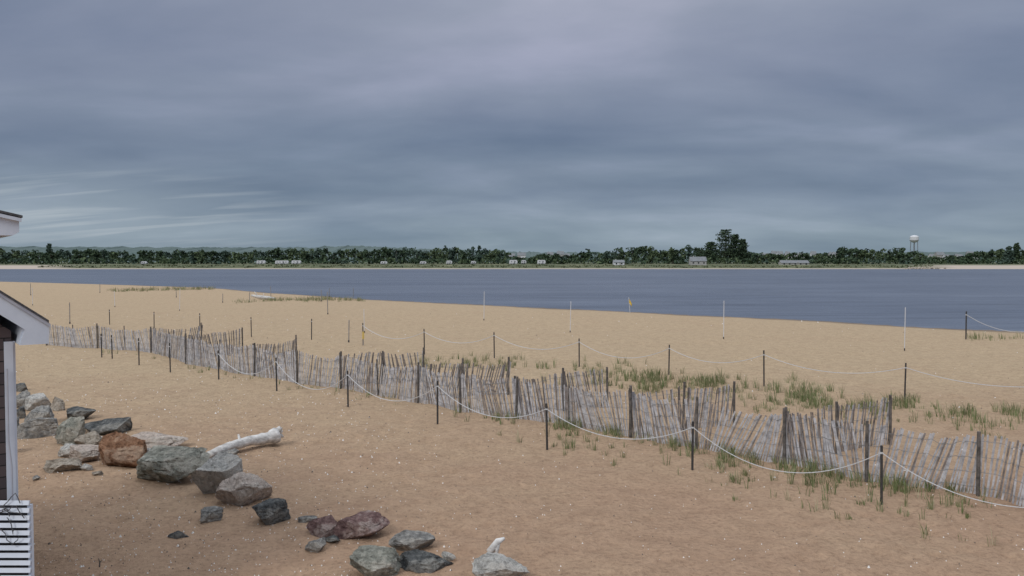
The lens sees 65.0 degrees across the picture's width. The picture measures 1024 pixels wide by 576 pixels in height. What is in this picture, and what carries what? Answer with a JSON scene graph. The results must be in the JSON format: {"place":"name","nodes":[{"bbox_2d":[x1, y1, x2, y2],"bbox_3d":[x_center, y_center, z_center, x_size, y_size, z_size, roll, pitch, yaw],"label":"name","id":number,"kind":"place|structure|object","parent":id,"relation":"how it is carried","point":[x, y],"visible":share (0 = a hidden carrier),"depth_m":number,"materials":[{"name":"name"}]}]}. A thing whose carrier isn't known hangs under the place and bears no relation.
{"place":"outdoors","nodes":[
{"label":"outdoors","id":0,"kind":"place"},
{"bbox_2d":[0,325,10,499],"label":"walls","id":1,"kind":"structure","parent":0,"point":[5,334],"depth_m":8.99,"materials":[{"name":"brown wood"}]},
{"bbox_2d":[0,297,48,344],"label":"rake board and eave return","id":2,"kind":"object","parent":1,"relation":"on","point":[24,327],"visible":0.96,"depth_m":8.91,"materials":[{"name":"white paint"}]},
{"bbox_2d":[0,290,48,322],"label":"roof","id":3,"kind":"structure","parent":2,"relation":"on","point":[24,306],"depth_m":8.85,"materials":[{"name":"concrete"}]},
{"bbox_2d":[0,293,50,326],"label":"drip edge","id":4,"kind":"object","parent":2,"relation":"attached to","point":[25,309],"visible":1,"depth_m":8.86,"materials":[{"name":"white metal"}]},
{"bbox_3d":[-9.389,-0.234,9.111,4.200,0.860,4.780,-1,2,-38],"label":"upper wall","id":5,"kind":"object","parent":1,"relation":"on","visible":0},
{"bbox_2d":[0,217,18,237],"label":"eave","id":6,"kind":"object","parent":5,"relation":"on","point":[8,227],"visible":1,"depth_m":8.73,"materials":[{"name":"white paint"}]},
{"bbox_2d":[0,210,22,217],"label":"roof","id":7,"kind":"structure","parent":6,"relation":"on","point":[11,214],"depth_m":8.72,"materials":[{"name":"concrete"}]},
{"bbox_2d":[0,214,21,221],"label":"rake trim","id":8,"kind":"structure","parent":7,"relation":"attached to","point":[10,217],"depth_m":8.71,"materials":[{"name":"white paint"}]},
{"bbox_2d":[0,262,1023,575],"bbox_3d":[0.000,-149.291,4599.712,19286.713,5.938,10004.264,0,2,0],"label":"beach ground","id":9,"kind":"structure","parent":0,"point":[694,516],"depth_m":19.66,"materials":[{"name":"beige sand"}]},
{"bbox_2d":[4,340,17,499],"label":"corner boards","id":10,"kind":"object","parent":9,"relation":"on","point":[9,357],"visible":0.5,"depth_m":9.02,"materials":[{"name":"white paint"}]},
{"bbox_2d":[6,369,12,499],"bbox_3d":[-5.621,1.676,8.993,0.041,1.550,0.016,-1,2,-27],"label":"conduit","id":11,"kind":"object","parent":10,"relation":"attached to","point":[8,434],"visible":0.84,"depth_m":8.98,"materials":[{"name":"grey metal"}]},
{"bbox_2d":[0,503,31,574],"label":"screen backing","id":12,"kind":"object","parent":9,"relation":"on","point":[14,536],"visible":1,"depth_m":8.78,"materials":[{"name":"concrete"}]},
{"bbox_2d":[0,500,33,575],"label":"slatted screen","id":13,"kind":"object","parent":9,"relation":"on","point":[29,540],"visible":1,"depth_m":8.69,"materials":[{"name":"white paint"}]},
{"bbox_2d":[0,493,23,544],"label":"hanging cable","id":14,"kind":"object","parent":13,"relation":"attached to","point":[6,510],"visible":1,"depth_m":8.64,"materials":[{"name":"rubber"}]},
{"bbox_2d":[17,406,25,418],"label":"boulder","id":15,"kind":"object","parent":9,"relation":"on","point":[21,412],"visible":0.67,"depth_m":23.06,"materials":[{"name":"grey stone"}]},
{"bbox_2d":[16,383,27,391],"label":"boulder","id":16,"kind":"object","parent":9,"relation":"on","point":[20,387],"visible":0.69,"depth_m":27.85,"materials":[{"name":"grey stone"}]},
{"bbox_2d":[16,390,29,407],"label":"boulder","id":17,"kind":"object","parent":9,"relation":"on","point":[21,398],"visible":0.55,"depth_m":24.60,"materials":[{"name":"grey stone"}]},
{"bbox_2d":[32,475,40,480],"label":"boulder","id":18,"kind":"object","parent":9,"relation":"on","point":[35,477],"visible":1,"depth_m":16.33,"materials":[{"name":"grey stone"}]},
{"bbox_2d":[24,393,50,410],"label":"boulder","id":19,"kind":"object","parent":9,"relation":"on","point":[32,401],"visible":0.82,"depth_m":24.40,"materials":[{"name":"grey stone"}]},
{"bbox_2d":[17,417,58,438],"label":"boulder","id":20,"kind":"object","parent":9,"relation":"on","point":[40,427],"visible":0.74,"depth_m":20.49,"materials":[{"name":"grey stone"}]},
{"bbox_2d":[24,405,53,421],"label":"boulder","id":21,"kind":"object","parent":9,"relation":"on","point":[42,411],"visible":0.47,"depth_m":21.98,"materials":[{"name":"grey stone"}]},
{"bbox_2d":[46,243,52,258],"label":"pine tree","id":22,"kind":"object","parent":9,"relation":"on","point":[48,247],"visible":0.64,"depth_m":558.63,"materials":[{"name":"green plant"}]},
{"bbox_2d":[51,397,64,410],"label":"boulder","id":23,"kind":"object","parent":9,"relation":"on","point":[57,404],"visible":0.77,"depth_m":24.12,"materials":[{"name":"beige stone"}]},
{"bbox_2d":[43,458,81,472],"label":"boulder","id":24,"kind":"object","parent":9,"relation":"on","point":[60,465],"visible":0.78,"depth_m":17.00,"materials":[{"name":"grey stone"}]},
{"bbox_2d":[58,443,74,457],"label":"boulder","id":25,"kind":"object","parent":9,"relation":"on","point":[64,451],"visible":0.52,"depth_m":18.26,"materials":[{"name":"grey stone"}]},
{"bbox_2d":[55,416,84,444],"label":"boulder","id":26,"kind":"object","parent":9,"relation":"on","point":[69,430],"visible":0.68,"depth_m":19.68,"materials":[{"name":"grey stone"}]},
{"bbox_2d":[66,406,95,418],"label":"boulder","id":27,"kind":"object","parent":9,"relation":"on","point":[76,411],"visible":0.77,"depth_m":22.61,"materials":[{"name":"grey stone"}]},
{"bbox_2d":[69,444,99,461],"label":"boulder","id":28,"kind":"object","parent":9,"relation":"on","point":[86,452],"visible":0.84,"depth_m":17.93,"materials":[{"name":"grey stone"}]},
{"bbox_2d":[80,463,92,470],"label":"boulder","id":29,"kind":"object","parent":9,"relation":"on","point":[85,467],"visible":1,"depth_m":17.03,"materials":[{"name":"grey stone"}]},
{"bbox_2d":[73,431,101,444],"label":"boulder","id":30,"kind":"object","parent":9,"relation":"on","point":[93,438],"visible":0.69,"depth_m":19.06,"materials":[{"name":"grey stone"}]},
{"bbox_2d":[92,471,103,475],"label":"boulder","id":31,"kind":"object","parent":9,"relation":"on","point":[100,473],"visible":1,"depth_m":16.71,"materials":[{"name":"grey stone"}]},
{"bbox_2d":[85,417,132,434],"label":"boulder","id":32,"kind":"object","parent":9,"relation":"on","point":[110,425],"visible":0.73,"depth_m":21.05,"materials":[{"name":"grey stone"}]},
{"bbox_2d":[98,431,146,467],"bbox_3d":[-8.602,3.659,17.741,1.142,0.927,0.853,0,2,0],"label":"boulder","id":33,"kind":"object","parent":9,"relation":"on","point":[116,448],"visible":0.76,"depth_m":17.56,"materials":[{"name":"brown stone"}]},
{"bbox_2d":[132,431,188,447],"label":"boulder","id":34,"kind":"object","parent":9,"relation":"on","point":[151,439],"visible":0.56,"depth_m":19.20,"materials":[{"name":"grey stone"}]},
{"bbox_2d":[136,445,210,482],"bbox_3d":[-6.991,3.737,16.558,1.542,0.833,1.141,0,2,0],"label":"boulder","id":35,"kind":"object","parent":9,"relation":"on","point":[165,463],"visible":0.91,"depth_m":16.24,"materials":[{"name":"grey stone"}]},
{"bbox_2d":[153,323,202,350],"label":"sand fence","id":36,"kind":"object","parent":9,"relation":"on","point":[198,330],"visible":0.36,"depth_m":41.05,"materials":[{"name":"grey wood"}]},
{"bbox_2d":[167,531,188,538],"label":"boulder","id":37,"kind":"object","parent":9,"relation":"on","point":[177,534],"visible":1,"depth_m":13.13,"materials":[{"name":"grey stone"}]},
{"bbox_2d":[200,506,222,522],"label":"boulder","id":38,"kind":"object","parent":9,"relation":"on","point":[211,514],"visible":0.96,"depth_m":13.88,"materials":[{"name":"grey stone"}]},
{"bbox_2d":[185,327,242,357],"bbox_3d":[-13.973,2.662,37.693,0.200,1.378,3.508,1,2,26],"label":"sand fence","id":39,"kind":"object","parent":9,"relation":"on","point":[204,337],"visible":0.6,"depth_m":37.97,"materials":[{"name":"grey wood"}]},
{"bbox_2d":[191,451,242,493],"bbox_3d":[-5.668,3.702,15.506,0.868,0.980,0.708,1,2,21],"label":"boulder","id":40,"kind":"object","parent":9,"relation":"on","point":[210,475],"visible":0.73,"depth_m":15.39,"materials":[{"name":"grey stone"}]},
{"bbox_2d":[226,448,238,454],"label":"boulder","id":41,"kind":"object","parent":9,"relation":"on","point":[235,451],"visible":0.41,"depth_m":18.38,"materials":[{"name":"grey stone"}]},
{"bbox_2d":[215,472,272,506],"bbox_3d":[-4.973,3.789,14.941,1.023,0.693,0.638,-1,2,-23],"label":"boulder","id":42,"kind":"object","parent":9,"relation":"on","point":[240,489],"visible":0.96,"depth_m":14.77,"materials":[{"name":"grey stone"}]},
{"bbox_2d":[207,426,283,457],"bbox_3d":[-6.267,3.640,19.032,0.389,0.420,2.099,1,2,35],"label":"driftwood log","id":43,"kind":"object","parent":9,"relation":"on","point":[273,435],"visible":0.93,"depth_m":19.13,"materials":[{"name":"grey wood"}]},
{"bbox_2d":[256,260,265,263],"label":"camper trailer","id":44,"kind":"object","parent":9,"relation":"on","point":[261,262],"visible":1,"depth_m":515.53,"materials":[{"name":"white metal"}]},
{"bbox_2d":[251,292,274,299],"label":"driftwood log","id":45,"kind":"object","parent":9,"relation":"on","point":[259,296],"visible":0.88,"depth_m":93.72,"materials":[{"name":"grey wood"}]},
{"bbox_2d":[252,498,290,524],"bbox_3d":[-4.168,3.888,13.772,0.582,0.533,0.464,1,2,19],"label":"boulder","id":46,"kind":"object","parent":9,"relation":"on","point":[269,511],"visible":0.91,"depth_m":13.67,"materials":[{"name":"grey stone"}]},
{"bbox_2d":[252,335,296,371],"bbox_3d":[-9.863,2.789,33.472,0.169,1.399,3.242,1,2,16],"label":"sand fence","id":47,"kind":"object","parent":9,"relation":"on","point":[294,346],"visible":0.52,"depth_m":33.69,"materials":[{"name":"grey wood"}]},
{"bbox_2d":[275,261,288,263],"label":"camper trailer","id":48,"kind":"object","parent":9,"relation":"on","point":[281,262],"visible":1,"depth_m":515.54,"materials":[{"name":"white metal"}]},
{"bbox_2d":[291,260,300,263],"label":"camper trailer","id":49,"kind":"object","parent":9,"relation":"on","point":[296,262],"visible":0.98,"depth_m":522.52,"materials":[{"name":"white metal"}]},
{"bbox_2d":[298,515,317,522],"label":"boulder","id":50,"kind":"object","parent":9,"relation":"on","point":[304,519],"visible":0.89,"depth_m":13.66,"materials":[{"name":"grey stone"}]},
{"bbox_2d":[305,537,326,552],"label":"boulder","id":51,"kind":"object","parent":9,"relation":"on","point":[317,545],"visible":1,"depth_m":12.42,"materials":[{"name":"grey stone"}]},
{"bbox_2d":[306,515,336,537],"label":"boulder","id":52,"kind":"object","parent":9,"relation":"on","point":[324,526],"visible":0.86,"depth_m":13.01,"materials":[{"name":"stone"}]},
{"bbox_2d":[325,535,339,541],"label":"boulder","id":53,"kind":"object","parent":9,"relation":"on","point":[332,538],"visible":0.88,"depth_m":12.75,"materials":[{"name":"grey stone"}]},
{"bbox_2d":[333,510,389,539],"bbox_3d":[-2.447,3.917,13.121,0.725,0.433,0.678,1,2,28],"label":"boulder","id":54,"kind":"object","parent":9,"relation":"on","point":[366,523],"visible":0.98,"depth_m":12.98,"materials":[{"name":"stone"}]},
{"bbox_2d":[349,545,401,575],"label":"boulder","id":55,"kind":"object","parent":9,"relation":"on","point":[370,560],"visible":1,"depth_m":11.31,"materials":[{"name":"grey stone"}]},
{"bbox_2d":[340,347,423,386],"bbox_3d":[-4.731,2.919,29.264,3.188,1.411,0.284,-1,2,-27],"label":"sand fence","id":56,"kind":"object","parent":9,"relation":"on","point":[383,362],"visible":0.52,"depth_m":29.30,"materials":[{"name":"grey wood"}]},
{"bbox_2d":[388,530,435,550],"bbox_3d":[-1.541,3.955,12.468,0.707,0.350,0.440,-1,2,-36],"label":"boulder","id":57,"kind":"object","parent":9,"relation":"on","point":[406,540],"visible":0.92,"depth_m":12.36,"materials":[{"name":"grey stone"}]},
{"bbox_2d":[399,549,453,572],"bbox_3d":[-1.250,4.032,11.708,0.855,0.340,0.503,-1,2,-16],"label":"boulder","id":58,"kind":"object","parent":9,"relation":"on","point":[418,561],"visible":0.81,"depth_m":11.64,"materials":[{"name":"grey stone"}]},
{"bbox_2d":[441,551,455,560],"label":"boulder","id":59,"kind":"object","parent":9,"relation":"on","point":[446,556],"visible":0.9,"depth_m":11.98,"materials":[{"name":"grey stone"}]},
{"bbox_2d":[417,357,510,399],"bbox_3d":[-1.602,3.034,26.562,3.384,1.429,0.330,-1,2,-28],"label":"sand fence","id":60,"kind":"object","parent":9,"relation":"on","point":[461,367],"visible":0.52,"depth_m":26.68,"materials":[{"name":"grey wood"}]},
{"bbox_2d":[38,264,932,267],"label":"shore shrubs","id":61,"kind":"object","parent":9,"relation":"on","point":[730,266],"visible":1,"depth_m":499.94,"materials":[{"name":"green plant"}]},
{"bbox_2d":[487,537,504,552],"bbox_3d":[-0.238,3.797,11.817,0.275,0.254,0.125,0,2,0],"label":"driftwood piece","id":62,"kind":"object","parent":9,"relation":"on","point":[494,546],"visible":0.85,"depth_m":11.78,"materials":[{"name":"white wood"}]},
{"bbox_2d":[472,552,529,575],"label":"boulder","id":63,"kind":"object","parent":9,"relation":"on","point":[492,564],"visible":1,"depth_m":11.15,"materials":[{"name":"grey stone"}]},
{"bbox_2d":[0,245,1021,261],"bbox_3d":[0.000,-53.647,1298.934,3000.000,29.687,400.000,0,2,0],"label":"distant forest","id":64,"kind":"object","parent":9,"relation":"on","point":[241,250],"visible":0.16,"depth_m":1197.88,"materials":[{"name":"green plant"}]},
{"bbox_2d":[0,245,1023,263],"bbox_3d":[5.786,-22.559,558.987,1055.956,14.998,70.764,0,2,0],"label":"distant tree line","id":65,"kind":"object","parent":9,"relation":"on","point":[671,255],"visible":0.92,"depth_m":541.11,"materials":[{"name":"green plant"}]},
{"bbox_2d":[509,260,516,264],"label":"camper trailer","id":66,"kind":"object","parent":9,"relation":"on","point":[513,262],"visible":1,"depth_m":515.52,"materials":[{"name":"white metal"}]},
{"bbox_2d":[16,313,1022,575],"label":"shells and pebbles","id":67,"kind":"object","parent":9,"relation":"on","point":[312,471],"visible":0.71,"depth_m":14.79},
{"bbox_2d":[46,323,1023,506],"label":"sand fence","id":68,"kind":"object","parent":9,"relation":"on","point":[569,400],"visible":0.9,"depth_m":20.78,"materials":[{"name":"grey wood"}]},
{"bbox_2d":[537,260,545,264],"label":"camper trailer","id":69,"kind":"object","parent":9,"relation":"on","point":[539,262],"visible":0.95,"depth_m":515.53,"materials":[{"name":"white metal"}]},
{"bbox_2d":[69,302,1014,401],"bbox_3d":[-7.036,2.493,41.372,60.486,1.758,2.088,1,2,36],"label":"rope fence","id":70,"kind":"object","parent":9,"relation":"on","point":[764,355],"visible":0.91,"depth_m":31.80,"materials":[{"name":"wood"}]},
{"bbox_2d":[557,250,563,262],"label":"cottage","id":71,"kind":"structure","parent":9,"relation":"on","point":[560,253],"depth_m":757.13,"materials":[{"name":"beige"}]},
{"bbox_2d":[514,367,608,414],"bbox_3d":[1.483,3.108,24.041,3.334,1.452,0.219,-1,2,-29],"label":"sand fence","id":72,"kind":"object","parent":9,"relation":"on","point":[563,379],"visible":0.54,"depth_m":24.08,"materials":[{"name":"grey wood"}]},
{"bbox_2d":[100,334,1023,507],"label":"rope fence","id":73,"kind":"object","parent":9,"relation":"on","point":[881,453],"visible":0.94,"depth_m":19.04,"materials":[{"name":"wood"}]},
{"bbox_2d":[102,285,1023,546],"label":"beach grass","id":74,"kind":"structure","parent":9,"relation":"on","point":[800,396],"depth_m":23.00,"materials":[{"name":"plant"}]},
{"bbox_2d":[612,259,624,264],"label":"cottage","id":75,"kind":"structure","parent":9,"relation":"on","point":[618,262],"depth_m":513.78,"materials":[{"name":"white"}]},
{"bbox_2d":[628,381,735,434],"bbox_3d":[4.516,3.184,21.336,3.480,1.449,0.248,-1,2,-26],"label":"sand fence","id":76,"kind":"object","parent":9,"relation":"on","point":[705,392],"visible":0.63,"depth_m":21.58,"materials":[{"name":"grey wood"}]},
{"bbox_2d":[688,256,706,264],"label":"cottage","id":77,"kind":"structure","parent":9,"relation":"on","point":[693,260],"depth_m":511.79,"materials":[{"name":"beige"}]},
{"bbox_2d":[702,241,718,262],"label":"pine tree","id":78,"kind":"object","parent":9,"relation":"on","point":[711,252],"visible":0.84,"depth_m":542.70,"materials":[{"name":"green plant"}]},
{"bbox_2d":[715,229,738,261],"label":"pine tree","id":79,"kind":"object","parent":9,"relation":"on","point":[723,245],"visible":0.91,"depth_m":545.72,"materials":[{"name":"green plant"}]},
{"bbox_2d":[728,234,746,260],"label":"pine tree","id":80,"kind":"object","parent":9,"relation":"on","point":[736,240],"visible":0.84,"depth_m":547.59,"materials":[{"name":"green plant"}]},
{"bbox_2d":[738,239,751,263],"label":"pine tree","id":81,"kind":"object","parent":9,"relation":"on","point":[744,244],"visible":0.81,"depth_m":549.76,"materials":[{"name":"green plant"}]},
{"bbox_2d":[778,259,808,264],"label":"cottage","id":82,"kind":"structure","parent":9,"relation":"on","point":[793,262],"depth_m":516.93,"materials":[{"name":"beige"}]},
{"bbox_2d":[782,395,892,459],"bbox_3d":[7.609,3.287,18.728,3.715,1.364,0.227,-1,2,-28],"label":"sand fence","id":83,"kind":"object","parent":9,"relation":"on","point":[852,420],"visible":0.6,"depth_m":18.99,"materials":[{"name":"grey wood"}]},
{"bbox_2d":[904,307,905,350],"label":"marker pole","id":84,"kind":"object","parent":9,"relation":"on","point":[904,330],"visible":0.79,"depth_m":40.69,"materials":[{"name":"white plastic"}]},
{"bbox_2d":[909,235,918,259],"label":"water tower","id":85,"kind":"structure","parent":9,"relation":"on","point":[914,239],"depth_m":1045.72,"materials":[{"name":"white metal"}]},
{"bbox_2d":[904,267,945,268],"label":"stone jetty","id":86,"kind":"object","parent":9,"relation":"on","point":[924,268],"visible":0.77,"depth_m":490.67,"materials":[{"name":"grey stone"}]},
{"bbox_2d":[935,251,943,260],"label":"cottage","id":87,"kind":"structure","parent":9,"relation":"on","point":[938,254],"depth_m":879.62,"materials":[{"name":"beige"}]},
{"bbox_2d":[965,311,1014,338],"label":"rope fence","id":88,"kind":"object","parent":9,"relation":"on","point":[978,321],"visible":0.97,"depth_m":45.70,"materials":[{"name":"fabric"}]},
{"bbox_2d":[1002,246,1015,263],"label":"pine tree","id":89,"kind":"object","parent":9,"relation":"on","point":[1008,252],"visible":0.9,"depth_m":538.03,"materials":[{"name":"green plant"}]},
{"bbox_2d":[1012,243,1022,261],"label":"pine tree","id":90,"kind":"object","parent":9,"relation":"on","point":[1016,248],"visible":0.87,"depth_m":543.17,"materials":[{"name":"green plant"}]},
{"bbox_2d":[0,269,1023,331],"bbox_3d":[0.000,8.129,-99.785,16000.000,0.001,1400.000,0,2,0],"label":"river water","id":91,"kind":"structure","parent":0,"point":[941,298],"depth_m":141.44,"materials":[{"name":"liquid"}]},
{"bbox_2d":[0,0,1023,252],"label":"sky","id":92,"kind":"structure","parent":0,"point":[805,126],"materials":[{"name":"grey"}]}
]}

